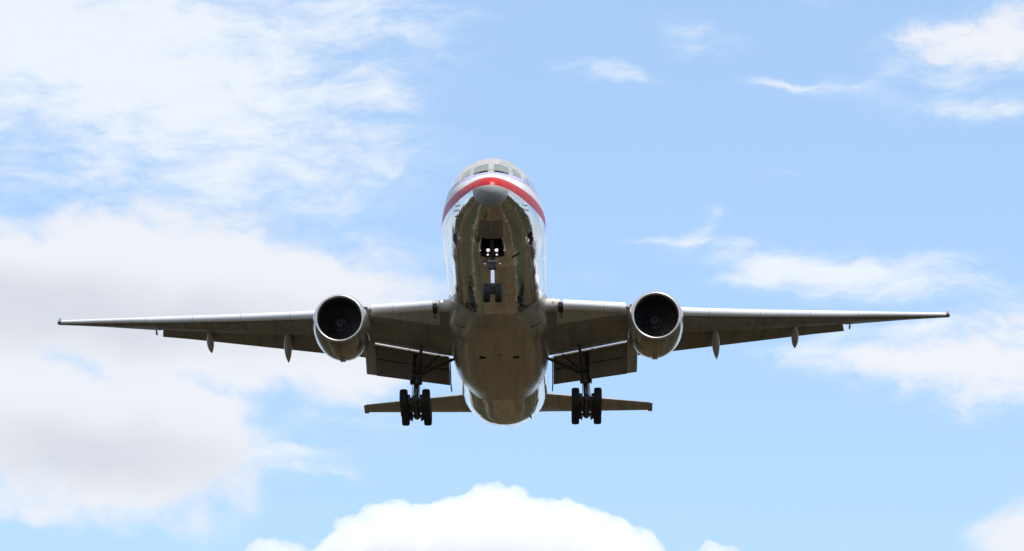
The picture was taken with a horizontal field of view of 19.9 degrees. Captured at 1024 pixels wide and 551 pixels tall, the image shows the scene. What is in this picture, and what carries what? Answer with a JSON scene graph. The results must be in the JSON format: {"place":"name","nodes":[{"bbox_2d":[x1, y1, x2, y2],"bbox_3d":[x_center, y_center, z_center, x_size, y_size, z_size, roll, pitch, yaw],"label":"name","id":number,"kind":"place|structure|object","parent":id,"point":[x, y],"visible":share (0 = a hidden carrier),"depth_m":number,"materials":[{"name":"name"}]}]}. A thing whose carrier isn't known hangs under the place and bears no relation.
{"place":"outdoors","nodes":[
{"label":"outdoors","id":0,"kind":"place"},
{"bbox_2d":[57,158,949,426],"bbox_3d":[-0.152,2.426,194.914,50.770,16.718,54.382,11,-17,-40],"label":"airplane","id":1,"kind":"object","parent":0,"point":[499,326],"visible":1,"depth_m":183.18,"materials":[{"name":"grey paint"}]},
{"bbox_2d":[0,0,1023,550],"label":"sky","id":2,"kind":"structure","parent":0,"point":[159,158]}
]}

